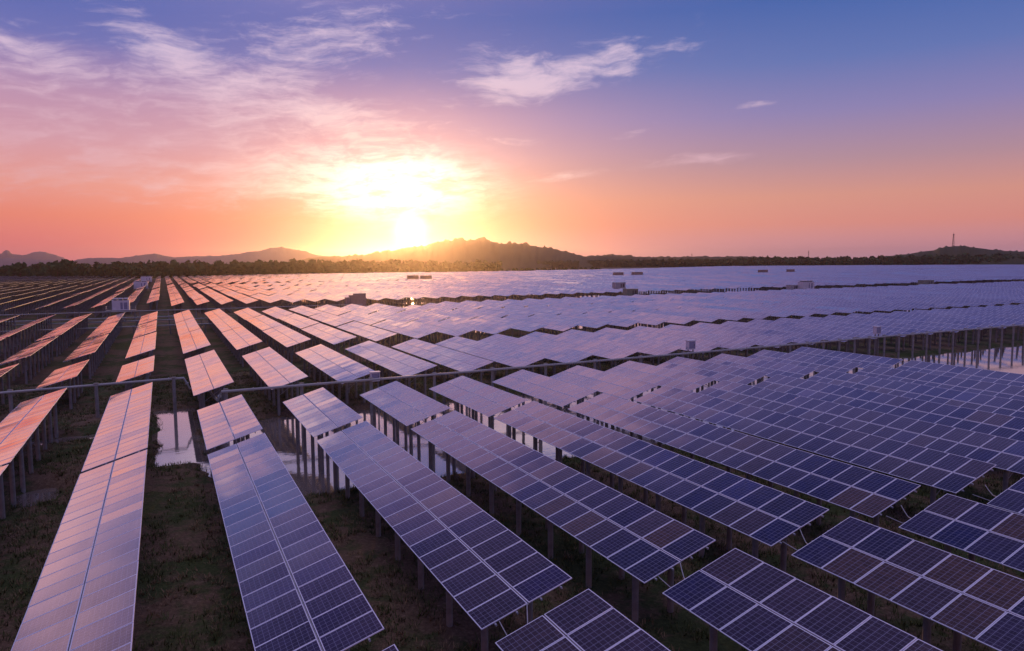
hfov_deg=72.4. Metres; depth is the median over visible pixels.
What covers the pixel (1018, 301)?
solar table
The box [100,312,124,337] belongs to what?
solar table
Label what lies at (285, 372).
solar table
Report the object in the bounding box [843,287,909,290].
solar table
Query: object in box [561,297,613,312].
solar table
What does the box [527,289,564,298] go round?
solar table
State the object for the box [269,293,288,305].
solar table
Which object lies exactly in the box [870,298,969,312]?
solar table
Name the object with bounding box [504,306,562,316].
solar table
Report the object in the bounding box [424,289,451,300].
solar table
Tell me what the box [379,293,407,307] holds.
solar table
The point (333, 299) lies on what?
solar table
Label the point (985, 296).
solar table
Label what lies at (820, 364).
solar table
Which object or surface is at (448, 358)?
solar table
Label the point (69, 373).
solar table
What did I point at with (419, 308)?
solar table
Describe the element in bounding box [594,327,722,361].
solar table
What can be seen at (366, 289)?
solar table
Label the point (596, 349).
solar table
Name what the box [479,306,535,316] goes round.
solar table
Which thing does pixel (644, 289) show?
solar table
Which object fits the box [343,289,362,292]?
solar table
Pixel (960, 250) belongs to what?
hill
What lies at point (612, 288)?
solar table
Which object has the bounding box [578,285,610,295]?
solar table
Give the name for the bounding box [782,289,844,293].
solar table
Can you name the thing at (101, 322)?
pipeline
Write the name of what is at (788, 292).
solar table
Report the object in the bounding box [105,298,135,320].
equipment cabin
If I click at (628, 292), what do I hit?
equipment cabin
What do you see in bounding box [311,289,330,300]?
solar table
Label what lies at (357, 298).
equipment cabin
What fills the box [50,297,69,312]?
solar table
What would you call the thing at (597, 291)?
solar table
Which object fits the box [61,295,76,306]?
solar table
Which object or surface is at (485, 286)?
solar table
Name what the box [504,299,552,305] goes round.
solar table
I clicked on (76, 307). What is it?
solar table
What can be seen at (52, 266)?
tree
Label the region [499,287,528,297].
solar table
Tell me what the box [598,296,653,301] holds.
solar table
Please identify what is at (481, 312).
solar table
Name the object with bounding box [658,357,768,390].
solar table
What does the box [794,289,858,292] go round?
solar table
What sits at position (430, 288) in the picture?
solar table
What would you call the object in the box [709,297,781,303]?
solar table
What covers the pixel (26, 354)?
solar table
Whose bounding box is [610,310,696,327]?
solar table
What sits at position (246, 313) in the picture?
solar table
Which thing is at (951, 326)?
solar table
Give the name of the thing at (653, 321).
solar table
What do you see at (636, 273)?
equipment cabin
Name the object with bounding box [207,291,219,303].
solar table
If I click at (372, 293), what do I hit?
solar table
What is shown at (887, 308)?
solar table
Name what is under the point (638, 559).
solar table
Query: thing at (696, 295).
solar table
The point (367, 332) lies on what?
solar table
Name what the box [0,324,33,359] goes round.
solar table
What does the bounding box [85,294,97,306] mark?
solar table
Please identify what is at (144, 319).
solar table
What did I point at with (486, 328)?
solar table
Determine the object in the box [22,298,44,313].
solar table
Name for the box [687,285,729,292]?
solar table
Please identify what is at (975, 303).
solar table
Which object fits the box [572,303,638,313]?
solar table
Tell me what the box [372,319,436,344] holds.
solar table
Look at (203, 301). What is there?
solar table
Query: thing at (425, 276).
equipment cabin
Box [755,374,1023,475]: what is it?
solar table
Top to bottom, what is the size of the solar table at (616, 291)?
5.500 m
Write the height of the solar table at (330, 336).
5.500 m
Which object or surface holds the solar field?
on the ground at (170, 363)
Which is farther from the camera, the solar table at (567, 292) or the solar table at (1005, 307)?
the solar table at (567, 292)
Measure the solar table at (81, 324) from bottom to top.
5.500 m
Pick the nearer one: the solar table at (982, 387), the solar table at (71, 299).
the solar table at (982, 387)
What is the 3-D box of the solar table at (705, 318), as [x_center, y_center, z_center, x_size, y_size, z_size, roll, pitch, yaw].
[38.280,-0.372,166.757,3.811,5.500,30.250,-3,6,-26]
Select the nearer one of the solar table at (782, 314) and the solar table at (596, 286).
the solar table at (782, 314)
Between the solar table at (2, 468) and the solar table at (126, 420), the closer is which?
the solar table at (2, 468)
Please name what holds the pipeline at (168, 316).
on the ground at (170, 363)
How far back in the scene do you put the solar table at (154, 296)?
276.77 m
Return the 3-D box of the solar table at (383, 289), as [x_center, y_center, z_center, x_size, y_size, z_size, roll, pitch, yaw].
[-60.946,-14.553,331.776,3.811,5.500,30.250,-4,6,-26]
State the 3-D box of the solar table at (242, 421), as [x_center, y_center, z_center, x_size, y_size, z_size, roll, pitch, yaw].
[-23.221,9.740,57.140,3.814,5.510,15.305,-3,6,-26]
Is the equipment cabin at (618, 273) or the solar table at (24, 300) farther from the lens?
the equipment cabin at (618, 273)
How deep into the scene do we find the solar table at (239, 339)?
118.39 m
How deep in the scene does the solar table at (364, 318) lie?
162.38 m
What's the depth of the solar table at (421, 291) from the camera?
303.87 m
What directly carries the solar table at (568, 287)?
on the ground at (170, 363)
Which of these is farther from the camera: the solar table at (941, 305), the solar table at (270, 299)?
the solar table at (270, 299)
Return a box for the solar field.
[0,264,1023,304]
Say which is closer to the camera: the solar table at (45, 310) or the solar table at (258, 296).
the solar table at (45, 310)
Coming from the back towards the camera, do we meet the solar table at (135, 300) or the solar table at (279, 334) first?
the solar table at (135, 300)
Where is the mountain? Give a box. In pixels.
[0,250,69,260]
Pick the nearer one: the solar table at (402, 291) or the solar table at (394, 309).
the solar table at (394, 309)
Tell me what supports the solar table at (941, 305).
on the ground at (170, 363)
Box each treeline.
[0,258,502,277]
[537,253,1023,266]
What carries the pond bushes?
on the ground at (170, 363)
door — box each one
[372,373,378,377]
[689,342,694,348]
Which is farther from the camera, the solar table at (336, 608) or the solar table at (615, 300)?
the solar table at (615, 300)
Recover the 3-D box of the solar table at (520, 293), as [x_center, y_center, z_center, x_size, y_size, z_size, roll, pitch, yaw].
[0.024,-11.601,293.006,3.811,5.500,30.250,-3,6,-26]
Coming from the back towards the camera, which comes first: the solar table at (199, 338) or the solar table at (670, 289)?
the solar table at (670, 289)
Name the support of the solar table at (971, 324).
on the ground at (170, 363)
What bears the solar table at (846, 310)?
on the ground at (170, 363)
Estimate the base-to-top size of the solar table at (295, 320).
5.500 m
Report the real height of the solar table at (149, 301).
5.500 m
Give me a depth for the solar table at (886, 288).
294.16 m
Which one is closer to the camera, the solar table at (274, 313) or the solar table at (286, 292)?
the solar table at (274, 313)
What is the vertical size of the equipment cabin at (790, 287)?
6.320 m
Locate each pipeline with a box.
[0,304,362,324]
[0,318,208,328]
[0,323,213,335]
[0,377,191,417]
[6,315,173,323]
[209,323,1023,424]
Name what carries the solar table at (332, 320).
on the ground at (170, 363)
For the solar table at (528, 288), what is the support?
on the ground at (170, 363)
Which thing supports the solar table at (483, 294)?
on the ground at (170, 363)
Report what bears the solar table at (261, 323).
on the ground at (170, 363)
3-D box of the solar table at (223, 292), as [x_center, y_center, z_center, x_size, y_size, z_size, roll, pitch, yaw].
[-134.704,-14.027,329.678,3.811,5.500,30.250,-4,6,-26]
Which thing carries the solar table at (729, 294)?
on the ground at (170, 363)
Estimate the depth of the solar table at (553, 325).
145.66 m
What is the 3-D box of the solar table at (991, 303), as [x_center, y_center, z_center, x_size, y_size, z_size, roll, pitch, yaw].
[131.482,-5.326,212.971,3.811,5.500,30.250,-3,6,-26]
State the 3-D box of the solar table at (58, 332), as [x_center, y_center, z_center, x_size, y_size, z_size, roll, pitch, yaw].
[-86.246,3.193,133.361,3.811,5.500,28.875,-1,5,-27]
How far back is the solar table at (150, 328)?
137.72 m
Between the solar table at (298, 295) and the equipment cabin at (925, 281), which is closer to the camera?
the solar table at (298, 295)
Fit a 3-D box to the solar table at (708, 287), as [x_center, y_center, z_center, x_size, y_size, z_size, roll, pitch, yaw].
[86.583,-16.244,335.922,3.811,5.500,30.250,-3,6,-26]
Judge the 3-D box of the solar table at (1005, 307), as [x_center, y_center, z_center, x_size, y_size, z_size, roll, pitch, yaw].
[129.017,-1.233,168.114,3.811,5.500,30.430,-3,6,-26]
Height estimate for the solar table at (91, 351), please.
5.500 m
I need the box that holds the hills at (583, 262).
[579,255,758,265]
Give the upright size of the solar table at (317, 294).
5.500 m
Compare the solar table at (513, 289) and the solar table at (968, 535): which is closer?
the solar table at (968, 535)
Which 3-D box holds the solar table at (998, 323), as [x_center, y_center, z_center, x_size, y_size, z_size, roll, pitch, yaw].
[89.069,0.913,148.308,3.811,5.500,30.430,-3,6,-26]
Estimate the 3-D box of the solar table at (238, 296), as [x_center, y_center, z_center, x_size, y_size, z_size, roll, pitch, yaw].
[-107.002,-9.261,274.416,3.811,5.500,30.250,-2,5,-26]
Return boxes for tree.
[9,262,29,276]
[45,262,66,277]
[57,259,75,279]
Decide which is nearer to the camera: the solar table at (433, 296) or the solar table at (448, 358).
the solar table at (448, 358)
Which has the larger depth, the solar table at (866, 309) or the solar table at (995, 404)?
the solar table at (866, 309)
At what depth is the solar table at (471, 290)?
315.12 m
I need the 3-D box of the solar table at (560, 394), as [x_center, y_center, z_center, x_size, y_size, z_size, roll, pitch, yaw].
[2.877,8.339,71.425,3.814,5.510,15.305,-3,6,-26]
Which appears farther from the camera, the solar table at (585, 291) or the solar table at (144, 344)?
the solar table at (585, 291)
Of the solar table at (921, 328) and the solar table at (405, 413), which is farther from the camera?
the solar table at (921, 328)
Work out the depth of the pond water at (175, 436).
67.30 m
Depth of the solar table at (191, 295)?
295.07 m
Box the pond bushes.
[500,267,600,270]
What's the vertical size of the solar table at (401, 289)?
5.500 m
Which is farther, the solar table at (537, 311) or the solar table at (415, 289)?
the solar table at (415, 289)
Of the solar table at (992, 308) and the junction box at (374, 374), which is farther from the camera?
the solar table at (992, 308)
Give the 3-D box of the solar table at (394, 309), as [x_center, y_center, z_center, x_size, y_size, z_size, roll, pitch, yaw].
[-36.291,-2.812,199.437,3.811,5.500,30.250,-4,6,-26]
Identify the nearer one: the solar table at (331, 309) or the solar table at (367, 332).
the solar table at (367, 332)
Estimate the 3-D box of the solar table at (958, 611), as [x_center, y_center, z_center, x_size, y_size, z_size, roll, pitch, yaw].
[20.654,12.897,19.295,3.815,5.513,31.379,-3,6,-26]
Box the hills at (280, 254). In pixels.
[0,247,326,266]
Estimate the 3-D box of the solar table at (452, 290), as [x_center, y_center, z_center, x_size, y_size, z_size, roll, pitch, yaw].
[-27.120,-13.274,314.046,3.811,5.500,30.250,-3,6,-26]
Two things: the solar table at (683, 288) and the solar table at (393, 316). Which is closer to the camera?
the solar table at (393, 316)
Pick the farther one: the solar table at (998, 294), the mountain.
the mountain
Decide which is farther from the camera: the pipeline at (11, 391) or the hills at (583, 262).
the hills at (583, 262)
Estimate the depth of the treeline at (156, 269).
923.03 m
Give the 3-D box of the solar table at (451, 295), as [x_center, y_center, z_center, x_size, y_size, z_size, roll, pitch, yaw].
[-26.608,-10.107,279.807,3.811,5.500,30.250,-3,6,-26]
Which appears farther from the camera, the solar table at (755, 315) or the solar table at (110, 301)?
the solar table at (110, 301)
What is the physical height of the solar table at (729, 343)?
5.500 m
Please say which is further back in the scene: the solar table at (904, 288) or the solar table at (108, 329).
the solar table at (904, 288)
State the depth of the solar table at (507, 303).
213.48 m
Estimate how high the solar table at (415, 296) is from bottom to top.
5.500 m
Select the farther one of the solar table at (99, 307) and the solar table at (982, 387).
the solar table at (99, 307)
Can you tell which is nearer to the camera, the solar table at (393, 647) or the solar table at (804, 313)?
the solar table at (393, 647)
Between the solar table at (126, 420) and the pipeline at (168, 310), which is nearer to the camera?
the solar table at (126, 420)
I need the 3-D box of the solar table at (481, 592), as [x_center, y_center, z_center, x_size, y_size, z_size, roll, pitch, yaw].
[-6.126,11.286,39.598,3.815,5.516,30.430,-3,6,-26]
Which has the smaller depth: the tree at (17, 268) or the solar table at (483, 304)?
the solar table at (483, 304)
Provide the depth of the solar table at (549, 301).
221.55 m
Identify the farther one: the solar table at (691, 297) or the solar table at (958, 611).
the solar table at (691, 297)
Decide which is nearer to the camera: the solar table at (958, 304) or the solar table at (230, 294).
the solar table at (958, 304)
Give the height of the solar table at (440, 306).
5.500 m
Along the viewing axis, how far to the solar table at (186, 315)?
171.02 m
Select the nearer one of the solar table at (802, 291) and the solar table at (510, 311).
the solar table at (510, 311)
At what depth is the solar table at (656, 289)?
314.59 m
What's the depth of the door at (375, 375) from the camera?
77.01 m
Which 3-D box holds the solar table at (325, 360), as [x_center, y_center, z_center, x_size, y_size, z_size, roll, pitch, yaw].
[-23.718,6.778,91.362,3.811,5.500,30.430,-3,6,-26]
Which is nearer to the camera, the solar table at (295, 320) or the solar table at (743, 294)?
the solar table at (295, 320)
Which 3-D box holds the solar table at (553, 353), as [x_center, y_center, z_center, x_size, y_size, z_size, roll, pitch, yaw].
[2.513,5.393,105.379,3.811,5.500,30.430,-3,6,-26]
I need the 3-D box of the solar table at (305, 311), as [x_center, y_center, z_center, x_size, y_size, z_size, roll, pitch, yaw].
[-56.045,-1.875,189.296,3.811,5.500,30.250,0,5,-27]
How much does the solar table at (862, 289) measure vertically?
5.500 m
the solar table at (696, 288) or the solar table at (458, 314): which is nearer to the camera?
the solar table at (458, 314)
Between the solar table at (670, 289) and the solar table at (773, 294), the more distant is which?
the solar table at (670, 289)
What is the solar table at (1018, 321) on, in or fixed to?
on the ground at (170, 363)
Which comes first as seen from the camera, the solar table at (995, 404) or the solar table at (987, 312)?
the solar table at (995, 404)
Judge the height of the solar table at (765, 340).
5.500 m
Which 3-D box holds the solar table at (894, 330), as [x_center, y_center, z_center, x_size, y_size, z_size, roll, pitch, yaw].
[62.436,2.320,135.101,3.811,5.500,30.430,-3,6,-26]
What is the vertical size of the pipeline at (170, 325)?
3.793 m
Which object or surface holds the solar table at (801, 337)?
on the ground at (170, 363)
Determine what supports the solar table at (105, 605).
on the ground at (170, 363)
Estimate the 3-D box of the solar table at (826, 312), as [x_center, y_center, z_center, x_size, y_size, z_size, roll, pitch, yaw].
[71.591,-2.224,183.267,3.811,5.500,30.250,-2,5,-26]
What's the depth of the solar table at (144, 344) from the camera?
108.59 m
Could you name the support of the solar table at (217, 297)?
on the ground at (170, 363)
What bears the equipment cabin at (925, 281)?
on the ground at (170, 363)
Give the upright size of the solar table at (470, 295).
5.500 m
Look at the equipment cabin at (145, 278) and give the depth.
565.24 m
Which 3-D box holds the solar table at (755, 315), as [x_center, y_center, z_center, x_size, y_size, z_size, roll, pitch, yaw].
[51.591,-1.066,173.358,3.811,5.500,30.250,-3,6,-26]
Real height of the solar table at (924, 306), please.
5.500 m
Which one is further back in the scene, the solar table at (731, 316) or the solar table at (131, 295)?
the solar table at (131, 295)
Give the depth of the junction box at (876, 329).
117.74 m
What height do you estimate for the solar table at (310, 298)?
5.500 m
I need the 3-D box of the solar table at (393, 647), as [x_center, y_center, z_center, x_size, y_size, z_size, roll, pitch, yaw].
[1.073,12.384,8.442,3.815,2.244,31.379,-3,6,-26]
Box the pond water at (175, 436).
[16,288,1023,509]
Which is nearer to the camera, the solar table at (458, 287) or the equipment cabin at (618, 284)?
the equipment cabin at (618, 284)
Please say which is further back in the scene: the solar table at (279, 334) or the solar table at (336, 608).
the solar table at (279, 334)
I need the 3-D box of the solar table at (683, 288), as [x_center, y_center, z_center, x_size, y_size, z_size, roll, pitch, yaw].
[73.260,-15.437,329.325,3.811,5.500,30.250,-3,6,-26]
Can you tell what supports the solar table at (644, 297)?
on the ground at (170, 363)
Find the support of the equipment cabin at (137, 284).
on the ground at (170, 363)
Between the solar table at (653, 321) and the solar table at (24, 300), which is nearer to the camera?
the solar table at (653, 321)
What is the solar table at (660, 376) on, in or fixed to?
on the ground at (170, 363)
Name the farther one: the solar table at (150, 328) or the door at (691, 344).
the solar table at (150, 328)
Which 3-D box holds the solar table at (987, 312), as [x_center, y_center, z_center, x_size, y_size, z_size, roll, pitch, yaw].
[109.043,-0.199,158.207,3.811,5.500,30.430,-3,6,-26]
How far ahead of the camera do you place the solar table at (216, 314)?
174.55 m
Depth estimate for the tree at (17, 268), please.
730.51 m
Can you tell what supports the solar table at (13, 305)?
on the ground at (170, 363)
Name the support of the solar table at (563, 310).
on the ground at (170, 363)
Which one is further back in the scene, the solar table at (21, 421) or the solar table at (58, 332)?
the solar table at (58, 332)
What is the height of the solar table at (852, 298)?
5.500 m
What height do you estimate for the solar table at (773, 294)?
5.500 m
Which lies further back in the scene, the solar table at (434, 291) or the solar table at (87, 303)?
the solar table at (434, 291)
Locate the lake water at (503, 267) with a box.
[501,266,618,268]
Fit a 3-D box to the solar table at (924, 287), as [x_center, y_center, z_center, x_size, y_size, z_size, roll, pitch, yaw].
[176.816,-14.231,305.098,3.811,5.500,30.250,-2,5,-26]
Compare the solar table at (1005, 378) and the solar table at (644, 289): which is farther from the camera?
the solar table at (644, 289)
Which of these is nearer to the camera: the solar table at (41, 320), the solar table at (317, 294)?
the solar table at (41, 320)
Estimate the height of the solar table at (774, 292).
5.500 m
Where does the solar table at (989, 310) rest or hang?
on the ground at (170, 363)
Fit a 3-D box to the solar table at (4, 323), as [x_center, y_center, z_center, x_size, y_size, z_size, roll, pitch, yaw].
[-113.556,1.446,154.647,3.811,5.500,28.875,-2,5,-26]
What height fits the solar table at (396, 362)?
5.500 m
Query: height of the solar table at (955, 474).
5.511 m
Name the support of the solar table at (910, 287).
on the ground at (170, 363)
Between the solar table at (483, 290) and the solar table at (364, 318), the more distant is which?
the solar table at (483, 290)
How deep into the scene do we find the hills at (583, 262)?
2381.01 m
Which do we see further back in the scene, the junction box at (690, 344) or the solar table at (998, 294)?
the solar table at (998, 294)
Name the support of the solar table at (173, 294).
on the ground at (170, 363)
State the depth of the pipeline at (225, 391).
92.95 m
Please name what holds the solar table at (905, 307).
on the ground at (170, 363)
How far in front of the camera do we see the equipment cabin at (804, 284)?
325.89 m
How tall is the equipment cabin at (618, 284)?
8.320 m
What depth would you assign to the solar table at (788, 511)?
41.00 m
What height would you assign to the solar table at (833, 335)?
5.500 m
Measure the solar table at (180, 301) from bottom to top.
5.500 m
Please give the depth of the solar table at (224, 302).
242.73 m
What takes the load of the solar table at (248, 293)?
on the ground at (170, 363)
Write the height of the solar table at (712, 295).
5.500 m
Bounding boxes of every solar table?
[0,296,11,307]
[0,315,18,334]
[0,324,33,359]
[0,336,57,383]
[0,364,17,403]
[0,388,66,518]
[0,464,8,474]
[1,298,21,313]
[2,302,30,318]
[11,449,146,650]
[15,295,34,306]
[17,314,55,341]
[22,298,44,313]
[33,301,58,318]
[36,322,78,356]
[36,360,88,409]
[43,295,55,307]
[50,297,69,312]
[60,313,91,339]
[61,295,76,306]
[63,334,107,378]
[64,300,85,317]
[76,297,91,311]
[81,382,152,500]
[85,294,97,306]
[85,321,118,353]
[91,300,109,316]
[99,296,115,309]
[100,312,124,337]
[116,355,154,402]
[125,298,135,313]
[125,332,155,375]
[128,295,137,308]
[129,292,140,303]
[133,320,156,337]
[138,311,157,334]
[147,296,158,311]
[149,294,159,305]
[169,292,179,300]
[170,295,181,308]
[171,298,183,313]
[173,310,192,329]
[176,317,199,343]
[179,328,210,363]
[185,350,233,413]
[188,292,198,303]
[191,294,203,307]
[194,297,208,313]
[197,394,262,478]
[205,309,228,332]
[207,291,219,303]
[208,433,383,650]
[211,294,225,306]
[212,316,241,346]
[215,297,233,311]
[219,289,231,296]
[222,326,262,366]
[225,291,238,302]
[231,294,247,306]
[234,308,261,330]
[236,289,249,294]
[238,297,257,310]
[242,347,307,415]
[243,291,257,302]
[247,315,281,343]
[250,293,266,306]
[260,290,277,295]
[260,296,281,308]
[262,307,292,326]
[263,325,309,362]
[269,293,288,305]
[278,290,294,301]
[278,313,319,340]
[280,296,302,308]
[283,387,362,472]
[289,292,307,305]
[289,306,322,324]
[295,290,311,300]
[296,344,373,404]
[301,295,325,308]
[301,323,356,357]
[306,292,327,304]
[309,312,352,329]
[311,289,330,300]
[315,304,351,315]
[316,421,571,650]
[322,295,344,306]
[325,292,346,303]
[337,321,396,347]
[339,311,385,335]
[341,304,379,322]
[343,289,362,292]
[344,291,358,294]
[345,341,436,394]
[359,288,379,291]
[360,291,383,302]
[360,381,449,456]
[366,294,386,305]
[367,303,406,320]
[369,310,417,332]
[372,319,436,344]
[375,288,394,291]
[378,290,399,302]
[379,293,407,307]
[382,644,398,650]
[390,288,412,298]
[392,290,417,302]
[392,339,492,382]
[397,293,426,305]
[398,309,450,332]
[403,287,426,298]
[404,305,431,311]
[406,318,475,343]
[410,290,433,301]
[411,411,715,622]
[414,292,445,303]
[420,287,440,293]
[423,303,457,309]
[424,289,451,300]
[425,308,479,320]
[430,376,526,437]
[431,292,462,302]
[436,336,544,379]
[438,301,482,318]
[439,317,512,340]
[441,289,466,299]
[447,286,469,288]
[450,291,480,302]
[453,307,507,317]
[455,289,482,299]
[460,286,484,288]
[460,300,506,307]
[466,291,499,301]
[470,315,547,336]
[471,288,497,297]
[472,286,498,287]
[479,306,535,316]
[479,334,593,374]
[482,291,515,300]
[482,300,529,306]
[484,288,512,298]
[493,369,596,420]
[494,401,828,572]
[495,588,669,650]
[497,290,532,299]
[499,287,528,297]
[503,314,578,335]
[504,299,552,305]
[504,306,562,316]
[513,287,542,296]
[514,290,548,299]
[520,331,640,370]
[522,298,573,306]
[525,287,557,296]
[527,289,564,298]
[527,305,588,327]
[530,313,611,334]
[540,286,570,296]
[541,289,579,298]
[542,298,593,304]
[551,286,585,294]
[551,365,657,407]
[556,288,595,297]
[558,329,681,365]
[560,312,640,329]
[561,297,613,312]
[566,285,598,296]
[568,393,920,548]
[572,288,609,297]
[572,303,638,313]
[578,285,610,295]
[581,296,634,302]
[583,288,622,295]
[585,311,669,329]
[589,285,621,294]
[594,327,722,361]
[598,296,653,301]
[600,287,638,295]
[604,361,716,415]
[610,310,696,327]
[611,287,650,294]
[614,301,682,309]
[616,295,671,300]
[628,287,666,294]
[628,326,760,360]
[632,294,689,299]
[633,385,995,513]
[634,309,723,327]
[638,286,678,294]
[649,286,690,293]
[650,294,707,299]
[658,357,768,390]
[658,548,941,650]
[659,307,747,325]
[660,324,795,356]
[663,285,704,292]
[665,293,725,298]
[674,285,715,292]
[681,293,740,297]
[681,307,771,323]
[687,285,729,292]
[690,322,828,352]
[698,292,757,297]
[698,380,1023,492]
[702,305,796,322]
[706,354,816,385]
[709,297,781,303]
[712,292,772,296]
[720,321,859,351]
[724,305,818,320]
[726,291,787,295]
[740,291,803,294]
[743,304,838,319]
[747,319,889,354]
[747,350,861,383]
[755,290,816,294]
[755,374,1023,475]
[763,303,860,317]
[768,290,831,293]
[775,318,917,351]
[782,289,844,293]
[782,302,880,316]
[782,517,1023,650]
[790,294,867,311]
[790,347,902,378]
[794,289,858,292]
[801,301,899,316]
[801,316,943,349]
[806,370,1023,417]
[808,288,870,291]
[819,288,884,291]
[819,300,917,315]
[824,315,968,346]
[832,288,896,290]
[836,299,935,313]
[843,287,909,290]
[847,313,992,343]
[853,299,952,313]
[854,287,920,289]
[855,365,1023,400]
[867,286,932,289]
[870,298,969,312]
[871,312,1014,341]
[877,286,943,288]
[884,297,984,310]
[887,494,1023,586]
[890,286,955,288]
[892,311,1023,339]
[896,360,1023,386]
[900,297,1000,309]
[911,309,1023,333]
[915,296,1015,309]
[930,295,1023,308]
[932,308,1023,332]
[942,295,1023,307]
[951,308,1023,328]
[957,294,1023,306]
[969,306,1023,310]
[971,293,1023,305]
[972,477,1023,514]
[982,293,1023,303]
[986,305,1023,308]
[1003,304,1023,306]
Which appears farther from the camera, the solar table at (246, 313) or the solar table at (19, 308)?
the solar table at (19, 308)
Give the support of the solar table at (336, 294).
on the ground at (170, 363)
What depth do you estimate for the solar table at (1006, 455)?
53.22 m
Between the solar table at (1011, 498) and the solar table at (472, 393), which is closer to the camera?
the solar table at (1011, 498)
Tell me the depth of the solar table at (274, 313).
182.54 m
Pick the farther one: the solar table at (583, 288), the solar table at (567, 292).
the solar table at (583, 288)
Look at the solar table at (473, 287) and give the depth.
349.76 m
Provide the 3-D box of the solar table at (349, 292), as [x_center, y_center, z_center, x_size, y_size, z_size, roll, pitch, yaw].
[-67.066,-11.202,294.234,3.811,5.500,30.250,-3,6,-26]
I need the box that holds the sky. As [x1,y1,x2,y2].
[0,0,1023,260]
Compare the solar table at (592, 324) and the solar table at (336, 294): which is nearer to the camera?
the solar table at (592, 324)
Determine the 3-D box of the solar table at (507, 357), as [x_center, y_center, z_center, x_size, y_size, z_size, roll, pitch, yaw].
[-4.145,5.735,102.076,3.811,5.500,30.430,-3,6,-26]
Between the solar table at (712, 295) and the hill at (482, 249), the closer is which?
the solar table at (712, 295)
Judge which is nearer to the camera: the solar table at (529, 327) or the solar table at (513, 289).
the solar table at (529, 327)
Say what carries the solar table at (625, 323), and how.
on the ground at (170, 363)
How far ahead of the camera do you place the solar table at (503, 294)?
284.22 m
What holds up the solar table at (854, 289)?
on the ground at (170, 363)
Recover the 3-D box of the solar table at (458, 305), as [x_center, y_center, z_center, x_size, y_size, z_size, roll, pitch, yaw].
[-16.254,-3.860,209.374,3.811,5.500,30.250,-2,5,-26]
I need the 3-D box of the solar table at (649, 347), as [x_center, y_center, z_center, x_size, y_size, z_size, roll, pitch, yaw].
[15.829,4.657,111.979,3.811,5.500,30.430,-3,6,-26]
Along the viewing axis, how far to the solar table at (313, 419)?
59.19 m
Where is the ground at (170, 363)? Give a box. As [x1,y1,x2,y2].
[0,267,1023,650]
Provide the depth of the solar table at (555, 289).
335.77 m
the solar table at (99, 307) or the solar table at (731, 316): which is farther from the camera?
the solar table at (99, 307)
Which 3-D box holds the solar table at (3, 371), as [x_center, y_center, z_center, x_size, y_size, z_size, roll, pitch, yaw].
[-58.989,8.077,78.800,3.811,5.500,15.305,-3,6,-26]
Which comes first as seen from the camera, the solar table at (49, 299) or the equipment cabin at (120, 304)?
the equipment cabin at (120, 304)
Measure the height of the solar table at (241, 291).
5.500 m
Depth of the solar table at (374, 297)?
261.16 m
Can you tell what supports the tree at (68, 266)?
on the ground at (170, 363)
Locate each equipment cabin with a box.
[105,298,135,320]
[131,281,150,291]
[141,276,153,282]
[345,293,366,305]
[407,275,418,279]
[420,275,433,279]
[609,282,625,295]
[613,272,623,274]
[623,289,637,295]
[631,272,642,274]
[786,285,797,289]
[798,280,814,288]
[918,280,933,284]
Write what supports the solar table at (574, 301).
on the ground at (170, 363)
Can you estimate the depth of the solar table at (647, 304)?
199.90 m
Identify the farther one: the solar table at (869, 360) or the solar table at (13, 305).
the solar table at (13, 305)
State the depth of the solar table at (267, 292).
307.05 m
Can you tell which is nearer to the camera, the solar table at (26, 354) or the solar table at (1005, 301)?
the solar table at (26, 354)
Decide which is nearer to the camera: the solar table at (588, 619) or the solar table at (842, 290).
the solar table at (588, 619)
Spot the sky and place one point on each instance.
(129, 128)
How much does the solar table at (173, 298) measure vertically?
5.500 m
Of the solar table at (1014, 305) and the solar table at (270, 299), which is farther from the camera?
the solar table at (270, 299)
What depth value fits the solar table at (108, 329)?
134.85 m
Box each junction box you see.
[369,371,380,411]
[685,340,695,358]
[872,326,881,355]
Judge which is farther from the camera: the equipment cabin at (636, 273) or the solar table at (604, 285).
the equipment cabin at (636, 273)
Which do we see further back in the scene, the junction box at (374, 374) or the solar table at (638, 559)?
the junction box at (374, 374)
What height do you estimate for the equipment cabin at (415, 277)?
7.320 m
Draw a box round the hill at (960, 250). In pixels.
[885,245,1023,264]
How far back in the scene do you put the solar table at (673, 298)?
241.29 m
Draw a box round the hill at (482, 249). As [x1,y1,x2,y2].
[289,237,655,265]
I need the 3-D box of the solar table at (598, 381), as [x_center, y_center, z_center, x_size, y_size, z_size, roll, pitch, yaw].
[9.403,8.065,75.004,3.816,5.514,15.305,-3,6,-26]
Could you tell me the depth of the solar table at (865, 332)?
128.04 m
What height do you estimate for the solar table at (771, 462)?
5.514 m
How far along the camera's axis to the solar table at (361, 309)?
194.71 m
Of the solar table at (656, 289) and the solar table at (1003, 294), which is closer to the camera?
the solar table at (1003, 294)
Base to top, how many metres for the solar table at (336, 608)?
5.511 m
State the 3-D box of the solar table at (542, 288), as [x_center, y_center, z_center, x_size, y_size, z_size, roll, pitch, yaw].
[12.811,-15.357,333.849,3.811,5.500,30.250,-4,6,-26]
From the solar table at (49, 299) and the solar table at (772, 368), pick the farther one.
the solar table at (49, 299)
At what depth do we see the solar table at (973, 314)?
155.61 m

